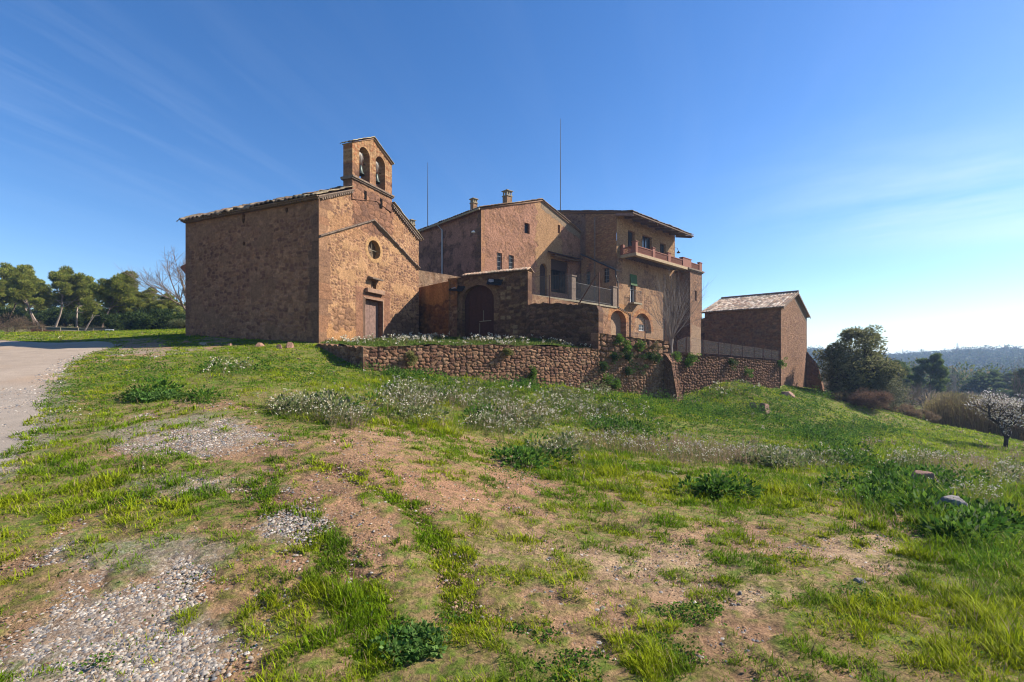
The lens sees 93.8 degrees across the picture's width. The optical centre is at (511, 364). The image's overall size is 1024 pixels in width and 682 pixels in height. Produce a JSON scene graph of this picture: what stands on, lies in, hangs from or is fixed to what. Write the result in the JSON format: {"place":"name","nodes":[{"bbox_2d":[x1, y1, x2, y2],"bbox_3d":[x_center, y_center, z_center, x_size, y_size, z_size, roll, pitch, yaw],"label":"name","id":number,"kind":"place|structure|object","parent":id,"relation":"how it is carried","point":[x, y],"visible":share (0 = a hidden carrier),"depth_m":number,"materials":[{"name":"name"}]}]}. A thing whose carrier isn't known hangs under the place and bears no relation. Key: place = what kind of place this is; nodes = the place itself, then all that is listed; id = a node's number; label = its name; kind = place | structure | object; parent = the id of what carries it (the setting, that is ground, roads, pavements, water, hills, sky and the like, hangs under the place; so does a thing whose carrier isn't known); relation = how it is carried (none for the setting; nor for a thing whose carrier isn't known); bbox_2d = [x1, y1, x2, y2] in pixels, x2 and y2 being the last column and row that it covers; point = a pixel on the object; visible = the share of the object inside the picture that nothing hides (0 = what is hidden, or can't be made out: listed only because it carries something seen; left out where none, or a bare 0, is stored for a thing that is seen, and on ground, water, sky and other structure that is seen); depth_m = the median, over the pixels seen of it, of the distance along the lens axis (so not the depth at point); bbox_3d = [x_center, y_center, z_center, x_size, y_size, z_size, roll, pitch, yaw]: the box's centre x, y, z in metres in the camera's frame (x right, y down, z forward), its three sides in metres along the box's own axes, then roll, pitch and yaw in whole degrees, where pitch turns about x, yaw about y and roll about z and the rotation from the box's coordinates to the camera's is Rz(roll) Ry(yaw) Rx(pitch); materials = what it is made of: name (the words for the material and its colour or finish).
{"place":"outdoors","nodes":[
{"label":"outdoors","id":0,"kind":"place"},
{"bbox_2d":[0,340,120,478],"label":"road","id":1,"kind":"structure","parent":0,"point":[22,363],"depth_m":13.33,"materials":[{"name":"beige gravel"}]},
{"bbox_2d":[317,336,590,347],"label":"terrace ground","id":2,"kind":"structure","parent":0,"point":[438,344],"depth_m":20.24,"materials":[{"name":"green plant"}]},
{"bbox_2d":[326,332,590,347],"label":"flowering plants","id":3,"kind":"object","parent":2,"relation":"on","point":[405,342],"visible":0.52,"depth_m":23.39,"materials":[{"name":"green plant"}]},
{"bbox_2d":[448,267,533,338],"bbox_3d":[-1.328,-3.200,28.333,5.263,4.800,1.231,0,0,26],"label":"gateway","id":4,"kind":"object","parent":2,"relation":"on","point":[495,302],"visible":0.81,"depth_m":28.19,"materials":[{"name":"brown stone"}]},
{"bbox_2d":[465,286,493,338],"bbox_3d":[-1.896,-3.017,28.687,2.152,3.434,0.096,0,0,26],"label":"gate door","id":5,"kind":"structure","parent":4,"relation":"in","point":[479,301],"depth_m":28.70,"materials":[{"name":"brown wood"}]},
{"bbox_2d":[527,302,602,347],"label":"wall","id":6,"kind":"structure","parent":2,"relation":"on","point":[577,325],"depth_m":25.67,"materials":[{"name":"brown stone"}]},
{"bbox_2d":[536,272,599,306],"bbox_3d":[2.739,-3.993,26.123,4.364,2.152,0.070,0,0,34],"label":"wire fence","id":7,"kind":"object","parent":6,"relation":"on","point":[579,288],"visible":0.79,"depth_m":25.28,"materials":[{"name":"metal"}]},
{"bbox_2d":[0,323,1023,681],"bbox_3d":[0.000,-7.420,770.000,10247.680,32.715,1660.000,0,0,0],"label":"ground","id":8,"kind":"structure","parent":0,"point":[754,619],"depth_m":3.82,"materials":[{"name":"plant"}]},
{"bbox_2d":[0,279,14,305],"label":"pine tree","id":9,"kind":"object","parent":8,"relation":"on","point":[3,301],"visible":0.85,"depth_m":59.36,"materials":[{"name":"green plant"}]},
{"bbox_2d":[0,306,24,324],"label":"shrub","id":10,"kind":"object","parent":8,"relation":"on","point":[7,310],"visible":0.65,"depth_m":60.13,"materials":[{"name":"green plant"}]},
{"bbox_2d":[3,299,33,312],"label":"pine tree","id":11,"kind":"object","parent":8,"relation":"on","point":[25,307],"visible":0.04,"depth_m":82.58,"materials":[{"name":"green plant"}]},
{"bbox_2d":[0,264,42,311],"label":"pine tree","id":12,"kind":"object","parent":8,"relation":"on","point":[26,270],"visible":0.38,"depth_m":62.69,"materials":[{"name":"green plant"}]},
{"bbox_2d":[0,312,44,331],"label":"bramble","id":13,"kind":"object","parent":8,"relation":"on","point":[22,321],"visible":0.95,"depth_m":45.92,"materials":[{"name":"brown plant"}]},
{"bbox_2d":[0,261,53,325],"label":"pine tree","id":14,"kind":"object","parent":8,"relation":"on","point":[6,265],"visible":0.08,"depth_m":66.08,"materials":[{"name":"green plant"}]},
{"bbox_2d":[10,307,47,325],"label":"shrub","id":15,"kind":"object","parent":8,"relation":"on","point":[23,310],"visible":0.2,"depth_m":70.24,"materials":[{"name":"green plant"}]},
{"bbox_2d":[5,272,55,325],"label":"pine tree","id":16,"kind":"object","parent":8,"relation":"on","point":[19,287],"visible":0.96,"depth_m":56.30,"materials":[{"name":"green plant"}]},
{"bbox_2d":[25,306,71,326],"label":"shrub","id":17,"kind":"object","parent":8,"relation":"on","point":[34,312],"visible":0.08,"depth_m":72.75,"materials":[{"name":"green plant"}]},
{"bbox_2d":[35,308,83,326],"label":"shrub","id":18,"kind":"object","parent":8,"relation":"on","point":[66,317],"visible":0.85,"depth_m":64.99,"materials":[{"name":"green plant"}]},
{"bbox_2d":[28,265,92,326],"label":"pine tree","id":19,"kind":"object","parent":8,"relation":"on","point":[63,278],"visible":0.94,"depth_m":59.38,"materials":[{"name":"green plant"}]},
{"bbox_2d":[51,275,100,326],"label":"pine tree","id":20,"kind":"object","parent":8,"relation":"on","point":[87,313],"visible":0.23,"depth_m":61.86,"materials":[{"name":"green plant"}]},
{"bbox_2d":[81,307,116,327],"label":"shrub","id":21,"kind":"object","parent":8,"relation":"on","point":[96,318],"visible":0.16,"depth_m":64.42,"materials":[{"name":"green plant"}]},
{"bbox_2d":[80,270,146,330],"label":"pine tree","id":22,"kind":"object","parent":8,"relation":"on","point":[104,290],"visible":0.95,"depth_m":56.93,"materials":[{"name":"green plant"}]},
{"bbox_2d":[92,276,149,319],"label":"pine tree","id":23,"kind":"object","parent":8,"relation":"on","point":[113,309],"visible":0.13,"depth_m":58.53,"materials":[{"name":"green plant"}]},
{"bbox_2d":[99,311,146,330],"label":"shrub","id":24,"kind":"object","parent":8,"relation":"on","point":[115,322],"visible":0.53,"depth_m":53.79,"materials":[{"name":"green plant"}]},
{"bbox_2d":[120,287,157,314],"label":"pine tree","id":25,"kind":"object","parent":8,"relation":"on","point":[141,294],"visible":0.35,"depth_m":61.90,"materials":[{"name":"green plant"}]},
{"bbox_2d":[114,247,184,309],"bbox_3d":[-28.572,-6.662,40.860,7.977,7.636,7.507,0,0,0],"label":"bare tree","id":26,"kind":"object","parent":8,"relation":"on","point":[178,295],"visible":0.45,"depth_m":39.97,"materials":[{"name":"grey plant"}]},
{"bbox_2d":[131,308,176,329],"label":"shrub","id":27,"kind":"object","parent":8,"relation":"on","point":[151,321],"visible":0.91,"depth_m":49.32,"materials":[{"name":"green plant"}]},
{"bbox_2d":[126,387,189,402],"bbox_3d":[-7.114,0.617,9.620,1.184,0.346,1.037,0,0,0],"label":"leafy weed","id":28,"kind":"object","parent":8,"relation":"on","point":[147,397],"visible":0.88,"depth_m":9.39,"materials":[{"name":"green plant"}]},
{"bbox_2d":[146,293,181,314],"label":"pine tree","id":29,"kind":"object","parent":8,"relation":"on","point":[158,305],"visible":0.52,"depth_m":59.36,"materials":[{"name":"green plant"}]},
{"bbox_2d":[153,308,184,328],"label":"shrub","id":30,"kind":"object","parent":8,"relation":"on","point":[177,315],"visible":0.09,"depth_m":51.67,"materials":[{"name":"green plant"}]},
{"bbox_2d":[166,318,184,328],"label":"shrub","id":31,"kind":"object","parent":8,"relation":"on","point":[179,323],"visible":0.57,"depth_m":45.51,"materials":[{"name":"green plant"}]},
{"bbox_2d":[173,301,184,313],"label":"pine tree","id":32,"kind":"object","parent":8,"relation":"on","point":[179,308],"visible":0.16,"depth_m":83.47,"materials":[{"name":"green plant"}]},
{"bbox_2d":[176,136,423,342],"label":"chapel","id":33,"kind":"structure","parent":8,"relation":"on","point":[336,263],"depth_m":25.27,"materials":[{"name":"stone"}]},
{"bbox_2d":[365,300,377,338],"bbox_3d":[-7.963,-2.471,26.759,0.056,2.242,1.431,0,0,24],"label":"door","id":34,"kind":"structure","parent":33,"relation":"in","point":[371,307],"depth_m":26.88,"materials":[{"name":"brown wood"}]},
{"bbox_2d":[368,241,376,258],"bbox_3d":[-7.906,-6.414,26.799,0.178,1.140,1.140,0,0,24],"label":"round window","id":35,"kind":"structure","parent":33,"relation":"in","point":[371,248],"depth_m":26.88,"materials":[{"name":"glass"}]},
{"bbox_2d":[317,343,372,370],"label":"retaining wall","id":36,"kind":"structure","parent":8,"relation":"on","point":[351,354],"depth_m":19.03,"materials":[{"name":"brown stone"}]},
{"bbox_2d":[367,619,453,668],"bbox_3d":[-0.569,1.550,2.679,0.483,0.141,0.394,0,0,0],"label":"leafy weed","id":37,"kind":"object","parent":8,"relation":"on","point":[424,632],"visible":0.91,"depth_m":2.66,"materials":[{"name":"green plant"}]},
{"bbox_2d":[419,281,449,345],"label":"yard wall","id":38,"kind":"structure","parent":8,"relation":"on","point":[434,308],"depth_m":30.03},
{"bbox_2d":[419,270,457,286],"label":"yard wall","id":39,"kind":"structure","parent":8,"relation":"on","point":[426,278],"depth_m":32.09,"materials":[{"name":"beige stone"}]},
{"bbox_2d":[0,354,918,681],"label":"gravel","id":40,"kind":"structure","parent":8,"relation":"on","point":[140,654],"depth_m":2.89,"materials":[{"name":"grey gravel"}]},
{"bbox_2d":[361,344,597,389],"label":"retaining wall","id":41,"kind":"structure","parent":8,"relation":"on","point":[576,366],"depth_m":21.06,"materials":[{"name":"brown stone"}]},
{"bbox_2d":[406,350,417,365],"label":"wall plant","id":42,"kind":"object","parent":41,"relation":"attached to","point":[411,356],"depth_m":18.74,"materials":[{"name":"green plant"}]},
{"bbox_2d":[527,365,537,379],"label":"wall plant","id":43,"kind":"object","parent":41,"relation":"attached to","point":[534,370],"depth_m":21.73,"materials":[{"name":"green plant"}]},
{"bbox_2d":[0,376,962,681],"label":"earth crumbs","id":44,"kind":"object","parent":8,"relation":"on","point":[396,562],"visible":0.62,"depth_m":3.83,"materials":[{"name":"brown soil"}]},
{"bbox_2d":[0,330,1022,681],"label":"clover","id":45,"kind":"object","parent":8,"relation":"on","point":[516,626],"visible":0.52,"depth_m":9.21,"materials":[{"name":"green plant"}]},
{"bbox_2d":[0,401,1023,681],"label":"grass","id":46,"kind":"structure","parent":8,"relation":"on","point":[1004,635],"depth_m":3.91,"materials":[{"name":"green plant"}]},
{"bbox_2d":[0,328,1023,501],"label":"meadow grass","id":47,"kind":"structure","parent":8,"relation":"on","point":[968,435],"depth_m":16.45,"materials":[{"name":"green plant"}]},
{"bbox_2d":[5,330,1023,554],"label":"dry weeds","id":48,"kind":"object","parent":8,"relation":"on","point":[737,456],"visible":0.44,"depth_m":10.87,"materials":[{"name":"brown plant"}]},
{"bbox_2d":[10,327,1023,531],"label":"dry seed heads","id":49,"kind":"object","parent":8,"relation":"on","point":[674,433],"visible":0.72,"depth_m":11.68,"materials":[{"name":"beige plant"}]},
{"bbox_2d":[50,333,1023,509],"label":"flowering weeds","id":50,"kind":"object","parent":8,"relation":"on","point":[314,419],"visible":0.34,"depth_m":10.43,"materials":[{"name":"green plant"}]},
{"bbox_2d":[115,355,1023,567],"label":"bank weeds","id":51,"kind":"object","parent":8,"relation":"on","point":[806,483],"visible":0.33,"depth_m":9.09,"materials":[{"name":"green plant"}]},
{"bbox_2d":[121,354,1023,544],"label":"weed mounds","id":52,"kind":"object","parent":8,"relation":"on","point":[983,507],"visible":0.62,"depth_m":8.87,"materials":[{"name":"green plant"}]},
{"bbox_2d":[207,355,1023,498],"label":"grey weed mounds","id":53,"kind":"object","parent":8,"relation":"on","point":[785,453],"visible":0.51,"depth_m":10.59,"materials":[{"name":"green plant"}]},
{"bbox_2d":[557,210,704,355],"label":"farm wing","id":54,"kind":"structure","parent":8,"relation":"on","point":[634,258],"depth_m":43.86,"materials":[{"name":"beige stone"}]},
{"bbox_2d":[560,119,560,209],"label":"antenna mast","id":55,"kind":"object","parent":54,"relation":"on","point":[560,164],"visible":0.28,"depth_m":46.47,"materials":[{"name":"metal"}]},
{"bbox_2d":[629,274,641,304],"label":"tall window","id":56,"kind":"structure","parent":54,"relation":"in","point":[633,278],"depth_m":42.95,"materials":[{"name":"white paint"}]},
{"bbox_2d":[642,236,649,248],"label":"glazed door","id":57,"kind":"structure","parent":54,"relation":"in","point":[645,240],"depth_m":44.92,"materials":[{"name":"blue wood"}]},
{"bbox_2d":[591,333,670,398],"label":"retaining wall","id":58,"kind":"structure","parent":8,"relation":"on","point":[651,380],"depth_m":25.32,"materials":[{"name":"brown stone"}]},
{"bbox_2d":[598,361,609,374],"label":"wall plant","id":59,"kind":"object","parent":58,"relation":"attached to","point":[605,365],"depth_m":23.89,"materials":[{"name":"green plant"}]},
{"bbox_2d":[602,373,615,384],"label":"wall plant","id":60,"kind":"object","parent":58,"relation":"attached to","point":[609,379],"depth_m":24.03,"materials":[{"name":"green plant"}]},
{"bbox_2d":[611,378,621,388],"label":"wall plant","id":61,"kind":"object","parent":58,"relation":"attached to","point":[617,384],"depth_m":24.38,"materials":[{"name":"green plant"}]},
{"bbox_2d":[608,351,625,363],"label":"wall plant","id":62,"kind":"object","parent":58,"relation":"attached to","point":[615,356],"depth_m":24.38,"materials":[{"name":"green plant"}]},
{"bbox_2d":[613,333,625,344],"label":"wall plant","id":63,"kind":"object","parent":58,"relation":"attached to","point":[619,339],"depth_m":24.51,"materials":[{"name":"green plant"}]},
{"bbox_2d":[622,340,632,352],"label":"wall plant","id":64,"kind":"object","parent":58,"relation":"attached to","point":[628,347],"depth_m":24.77,"materials":[{"name":"green plant"}]},
{"bbox_2d":[629,354,649,374],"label":"wall plant","id":65,"kind":"object","parent":58,"relation":"attached to","point":[644,357],"depth_m":25.30,"materials":[{"name":"green plant"}]},
{"bbox_2d":[633,339,645,351],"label":"wall plant","id":66,"kind":"object","parent":58,"relation":"attached to","point":[640,344],"depth_m":25.30,"materials":[{"name":"green plant"}]},
{"bbox_2d":[630,315,665,340],"bbox_3d":[7.477,-1.877,26.328,2.755,1.571,0.056,0,0,-31],"label":"wire fence","id":67,"kind":"object","parent":58,"relation":"on","point":[645,328],"visible":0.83,"depth_m":26.18,"materials":[{"name":"metal"}]},
{"bbox_2d":[645,341,660,351],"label":"wall plant","id":68,"kind":"object","parent":58,"relation":"attached to","point":[656,346],"depth_m":25.72,"materials":[{"name":"green plant"}]},
{"bbox_2d":[663,353,683,400],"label":"buttress","id":69,"kind":"structure","parent":8,"relation":"on","point":[672,383],"depth_m":26.20,"materials":[{"name":"brown stone"}]},
{"bbox_2d":[701,318,704,355],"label":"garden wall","id":70,"kind":"structure","parent":8,"relation":"on","point":[702,329],"depth_m":37.24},
{"bbox_2d":[673,354,779,394],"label":"retaining wall","id":71,"kind":"structure","parent":8,"relation":"on","point":[704,371],"depth_m":29.27,"materials":[{"name":"brown stone"}]},
{"bbox_2d":[685,352,701,361],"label":"wall plant","id":72,"kind":"object","parent":71,"relation":"attached to","point":[693,358],"depth_m":27.44,"materials":[{"name":"green plant"}]},
{"bbox_2d":[677,337,779,360],"bbox_3d":[13.882,-0.851,30.152,10.365,1.601,0.056,0,0,-31],"label":"wire fence","id":73,"kind":"object","parent":71,"relation":"on","point":[729,349],"visible":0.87,"depth_m":30.05,"materials":[{"name":"metal"}]},
{"bbox_2d":[701,290,810,386],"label":"barn","id":74,"kind":"structure","parent":8,"relation":"on","point":[776,322],"depth_m":35.70,"materials":[{"name":"stone"}]},
{"bbox_2d":[806,352,824,390],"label":"ruined wall","id":75,"kind":"structure","parent":8,"relation":"on","point":[812,373],"depth_m":39.71,"materials":[{"name":"brown stone"}]},
{"bbox_2d":[828,389,864,403],"bbox_3d":[22.818,2.182,32.618,2.377,1.148,2.558,0,0,28],"label":"shrub","id":76,"kind":"object","parent":8,"relation":"on","point":[840,395],"visible":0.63,"depth_m":32.46,"materials":[{"name":"green plant"}]},
{"bbox_2d":[811,324,907,395],"bbox_3d":[25.364,-0.082,35.235,5.204,5.903,5.855,0,0,-30],"label":"holm oak","id":77,"kind":"object","parent":8,"relation":"on","point":[851,371],"visible":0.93,"depth_m":34.60,"materials":[{"name":"green plant"}]},
{"bbox_2d":[845,386,894,411],"bbox_3d":[23.447,2.200,31.592,2.898,1.708,3.124,0,0,0],"label":"shrub","id":78,"kind":"object","parent":8,"relation":"on","point":[873,400],"visible":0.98,"depth_m":30.95,"materials":[{"name":"brown plant"}]},
{"bbox_2d":[842,482,917,498],"bbox_3d":[5.626,1.937,7.246,1.244,0.351,1.003,0,0,0],"label":"leafy weed","id":79,"kind":"object","parent":8,"relation":"on","point":[864,484],"visible":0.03,"depth_m":7.39,"materials":[{"name":"green plant"}]},
{"bbox_2d":[861,369,912,408],"bbox_3d":[26.250,1.698,33.885,2.936,3.016,3.125,0,0,-44],"label":"shrub","id":80,"kind":"object","parent":8,"relation":"on","point":[893,384],"visible":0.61,"depth_m":33.34,"materials":[{"name":"green plant"}]},
{"bbox_2d":[883,403,920,415],"bbox_3d":[27.856,3.176,34.334,2.392,1.038,2.874,0,0,41],"label":"shrub","id":81,"kind":"object","parent":8,"relation":"on","point":[903,408],"visible":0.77,"depth_m":33.92,"materials":[{"name":"brown plant"}]},
{"bbox_2d":[890,359,921,390],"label":"pine tree","id":82,"kind":"object","parent":8,"relation":"on","point":[906,378],"visible":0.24,"depth_m":60.98,"materials":[{"name":"green plant"}]},
{"bbox_2d":[807,344,1023,375],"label":"distant wood","id":83,"kind":"object","parent":8,"relation":"on","point":[1005,355],"visible":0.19,"depth_m":347.11,"materials":[{"name":"green plant"}]},
{"bbox_2d":[815,357,1018,396],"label":"valley trees","id":84,"kind":"object","parent":8,"relation":"on","point":[964,375],"visible":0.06,"depth_m":81.76,"materials":[{"name":"green plant"}]},
{"bbox_2d":[821,377,1018,407],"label":"valley scrub","id":85,"kind":"object","parent":8,"relation":"on","point":[921,400],"visible":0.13,"depth_m":51.70,"materials":[{"name":"brown plant"}]},
{"bbox_2d":[902,408,941,420],"bbox_3d":[28.882,3.572,34.091,2.556,1.168,2.389,0,0,0],"label":"shrub","id":86,"kind":"object","parent":8,"relation":"on","point":[926,412],"visible":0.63,"depth_m":33.83,"materials":[{"name":"green plant"}]},
{"bbox_2d":[907,381,937,405],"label":"bare tree","id":87,"kind":"object","parent":8,"relation":"on","point":[919,390],"visible":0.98,"depth_m":47.33,"materials":[{"name":"grey plant"}]},
{"bbox_2d":[911,470,938,484],"bbox_3d":[7.076,2.087,8.254,0.397,0.515,0.559,0,0,-30],"label":"rock","id":88,"kind":"object","parent":8,"relation":"on","point":[927,473],"visible":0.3,"depth_m":8.19,"materials":[{"name":"stone"}]},
{"bbox_2d":[903,353,949,392],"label":"pine tree","id":89,"kind":"object","parent":8,"relation":"on","point":[932,366],"visible":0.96,"depth_m":57.47,"materials":[{"name":"green plant"}]},
{"bbox_2d":[935,495,967,507],"bbox_3d":[5.620,1.875,6.098,0.517,0.400,0.409,0,0,-21],"label":"rock","id":90,"kind":"object","parent":8,"relation":"on","point":[949,498],"visible":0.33,"depth_m":6.05,"materials":[{"name":"white stone"}]},
{"bbox_2d":[949,369,960,391],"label":"bare tree","id":91,"kind":"object","parent":8,"relation":"on","point":[954,380],"visible":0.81,"depth_m":75.89,"materials":[{"name":"grey plant"}]},
{"bbox_2d":[921,391,1023,440],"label":"cane thicket","id":92,"kind":"object","parent":8,"relation":"on","point":[951,408],"visible":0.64,"depth_m":34.63,"materials":[{"name":"brown plant"}]},
{"bbox_2d":[963,369,1014,394],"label":"pine tree","id":93,"kind":"object","parent":8,"relation":"on","point":[993,374],"visible":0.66,"depth_m":79.45,"materials":[{"name":"green plant"}]},
{"bbox_2d":[964,389,1023,447],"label":"almond tree","id":94,"kind":"object","parent":8,"relation":"on","point":[1009,404],"visible":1,"depth_m":24.00,"materials":[{"name":"white plant"}]},
{"bbox_2d":[999,372,1016,389],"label":"pine tree","id":95,"kind":"object","parent":8,"relation":"on","point":[1006,376],"visible":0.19,"depth_m":85.67,"materials":[{"name":"green plant"}]},
{"bbox_2d":[1001,350,1023,402],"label":"bare tree","id":96,"kind":"object","parent":8,"relation":"on","point":[1016,385],"visible":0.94,"depth_m":39.83,"materials":[{"name":"grey plant"}]},
{"bbox_2d":[1003,368,1023,401],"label":"pine tree","id":97,"kind":"object","parent":8,"relation":"on","point":[1019,377],"visible":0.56,"depth_m":60.88,"materials":[{"name":"green plant"}]},
{"bbox_2d":[0,0,1023,353],"label":"sky","id":98,"kind":"structure","parent":0,"point":[864,159],"materials":[{"name":"blue"}]},
{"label":"yard ground","id":99,"kind":"structure","parent":0,"visible":0},
{"bbox_2d":[409,189,582,300],"bbox_3d":[-3.305,-8.227,45.367,12.356,14.655,16.729,0,0,-43],"label":"farmhouse","id":100,"kind":"object","parent":99,"relation":"on","point":[540,237],"visible":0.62,"depth_m":39.52,"materials":[{"name":"stone"}]},
{"bbox_2d":[540,264,544,295],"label":"arched door","id":101,"kind":"structure","parent":100,"relation":"in","point":[542,270],"depth_m":40.94,"materials":[{"name":"brown wood"}]},
{"bbox_2d":[532,275,630,336],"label":"terrace wall","id":102,"kind":"structure","parent":99,"relation":"on","point":[616,320],"depth_m":37.45,"materials":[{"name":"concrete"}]},
{"bbox_2d":[641,269,712,353],"bbox_3d":[11.341,-3.807,32.826,4.871,7.060,5.629,0,0,0],"label":"bare tree","id":103,"kind":"object","parent":99,"relation":"on","point":[671,339],"visible":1,"depth_m":32.84,"materials":[{"name":"plant"}]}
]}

